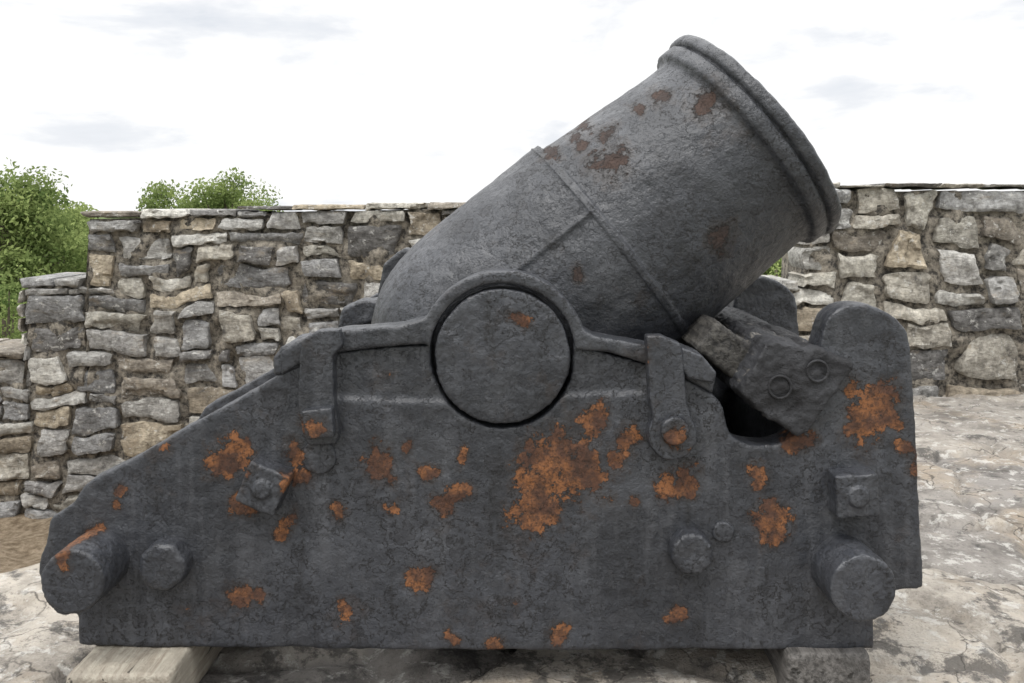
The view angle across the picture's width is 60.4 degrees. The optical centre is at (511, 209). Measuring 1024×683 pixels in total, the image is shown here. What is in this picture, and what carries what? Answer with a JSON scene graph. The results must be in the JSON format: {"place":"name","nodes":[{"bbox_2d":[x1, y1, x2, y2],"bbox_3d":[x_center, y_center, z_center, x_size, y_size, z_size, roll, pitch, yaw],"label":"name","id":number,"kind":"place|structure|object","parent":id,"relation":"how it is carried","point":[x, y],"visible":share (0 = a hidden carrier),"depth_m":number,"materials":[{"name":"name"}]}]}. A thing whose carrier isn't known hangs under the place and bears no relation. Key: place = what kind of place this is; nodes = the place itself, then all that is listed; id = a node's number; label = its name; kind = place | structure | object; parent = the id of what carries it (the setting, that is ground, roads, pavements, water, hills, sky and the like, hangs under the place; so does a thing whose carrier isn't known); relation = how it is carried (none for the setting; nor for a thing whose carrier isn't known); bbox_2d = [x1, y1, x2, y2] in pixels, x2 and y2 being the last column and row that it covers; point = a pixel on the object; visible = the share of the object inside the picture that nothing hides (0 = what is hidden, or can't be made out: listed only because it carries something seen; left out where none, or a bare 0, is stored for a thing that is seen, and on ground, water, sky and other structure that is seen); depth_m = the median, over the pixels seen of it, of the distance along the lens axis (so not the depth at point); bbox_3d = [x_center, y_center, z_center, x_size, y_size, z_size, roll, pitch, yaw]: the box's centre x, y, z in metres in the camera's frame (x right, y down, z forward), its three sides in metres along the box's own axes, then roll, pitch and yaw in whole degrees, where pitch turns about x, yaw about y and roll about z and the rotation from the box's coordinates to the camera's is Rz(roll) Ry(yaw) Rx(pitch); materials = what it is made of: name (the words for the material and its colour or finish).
{"place":"outdoors","nodes":[
{"label":"outdoors","id":0,"kind":"place"},
{"bbox_2d":[0,213,1023,682],"bbox_3d":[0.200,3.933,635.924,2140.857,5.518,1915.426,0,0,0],"label":"ground","id":1,"kind":"structure","parent":0,"point":[956,615],"depth_m":2.53,"materials":[{"name":"grey stone"}]},
{"bbox_2d":[0,267,37,339],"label":"shrub","id":2,"kind":"object","parent":1,"relation":"on","point":[6,323],"visible":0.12,"depth_m":10.41,"materials":[{"name":"green plant"}]},
{"bbox_2d":[0,273,53,337],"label":"shrub","id":3,"kind":"object","parent":1,"relation":"on","point":[17,314],"depth_m":11.82,"materials":[{"name":"green plant"}]},
{"bbox_2d":[0,157,89,337],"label":"tree","id":4,"kind":"object","parent":1,"relation":"on","point":[28,229],"visible":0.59,"depth_m":15.45,"materials":[{"name":"green plant"}]},
{"bbox_2d":[25,185,98,276],"bbox_3d":[-10.347,2.176,20.010,2.923,5.479,3.215,0,0,45],"label":"tree","id":5,"kind":"object","parent":1,"relation":"on","point":[78,215],"visible":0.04,"depth_m":19.80,"materials":[{"name":"green plant"}]},
{"bbox_2d":[66,645,222,682],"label":"wooden sleeper","id":6,"kind":"object","parent":1,"relation":"on","point":[124,664],"visible":0.12,"depth_m":2.14,"materials":[{"name":"beige wood"}]},
{"bbox_2d":[39,35,922,649],"bbox_3d":[-0.077,0.292,2.679,2.215,1.628,1.243,0,0,0],"label":"mortar cannon","id":7,"kind":"object","parent":6,"relation":"on","point":[507,409],"visible":0.99,"depth_m":2.20,"materials":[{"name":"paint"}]},
{"bbox_2d":[708,306,853,435],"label":"wooden beam","id":8,"kind":"structure","parent":7,"relation":"on","point":[773,350],"depth_m":2.17,"materials":[{"name":"grey wood"}]},
{"bbox_2d":[681,314,749,377],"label":"wooden beam","id":9,"kind":"structure","parent":8,"relation":"on","point":[717,344],"depth_m":2.27,"materials":[{"name":"grey wood"}]},
{"bbox_2d":[768,375,792,399],"bbox_3d":[0.660,0.437,2.166,0.062,0.062,0.007,0,0,0],"label":"ring","id":10,"kind":"object","parent":8,"relation":"attached to","point":[787,394],"visible":1,"depth_m":2.16,"materials":[{"name":"metal"}]},
{"bbox_2d":[806,359,828,382],"bbox_3d":[0.752,0.398,2.166,0.058,0.058,0.007,0,0,0],"label":"round bolt head","id":11,"kind":"object","parent":8,"relation":"attached to","point":[810,364],"visible":1,"depth_m":2.16,"materials":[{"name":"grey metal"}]},
{"bbox_2d":[134,178,281,217],"bbox_3d":[-12.386,2.047,34.026,8.351,6.538,5.623,0,0,0],"label":"tree","id":12,"kind":"object","parent":1,"relation":"on","point":[153,201],"visible":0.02,"depth_m":33.03,"materials":[{"name":"green plant"}]},
{"bbox_2d":[176,167,283,211],"bbox_3d":[-9.934,1.906,30.920,4.396,6.820,4.320,0,0,0],"label":"tree","id":13,"kind":"object","parent":1,"relation":"on","point":[221,196],"visible":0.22,"depth_m":30.40,"materials":[{"name":"green plant"}]},
{"bbox_2d":[0,202,465,518],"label":"stone wall","id":14,"kind":"structure","parent":1,"relation":"on","point":[148,329],"depth_m":5.97,"materials":[{"name":"grey stone"}]},
{"bbox_2d":[762,258,781,276],"bbox_3d":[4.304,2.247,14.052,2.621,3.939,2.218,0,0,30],"label":"shrub","id":15,"kind":"object","parent":1,"relation":"on","point":[776,272],"depth_m":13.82,"materials":[{"name":"green plant"}]},
{"bbox_2d":[764,647,869,682],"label":"wooden sleeper","id":16,"kind":"object","parent":1,"relation":"on","point":[815,665],"visible":0.12,"depth_m":2.17,"materials":[{"name":"grey wood"}]},
{"bbox_2d":[761,182,1023,397],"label":"stone wall","id":17,"kind":"structure","parent":1,"relation":"on","point":[937,275],"depth_m":5.75,"materials":[{"name":"grey stone"}]},
{"bbox_2d":[0,0,1023,211],"label":"sky","id":18,"kind":"structure","parent":0,"point":[349,102],"materials":[{"name":"white"}]}
]}

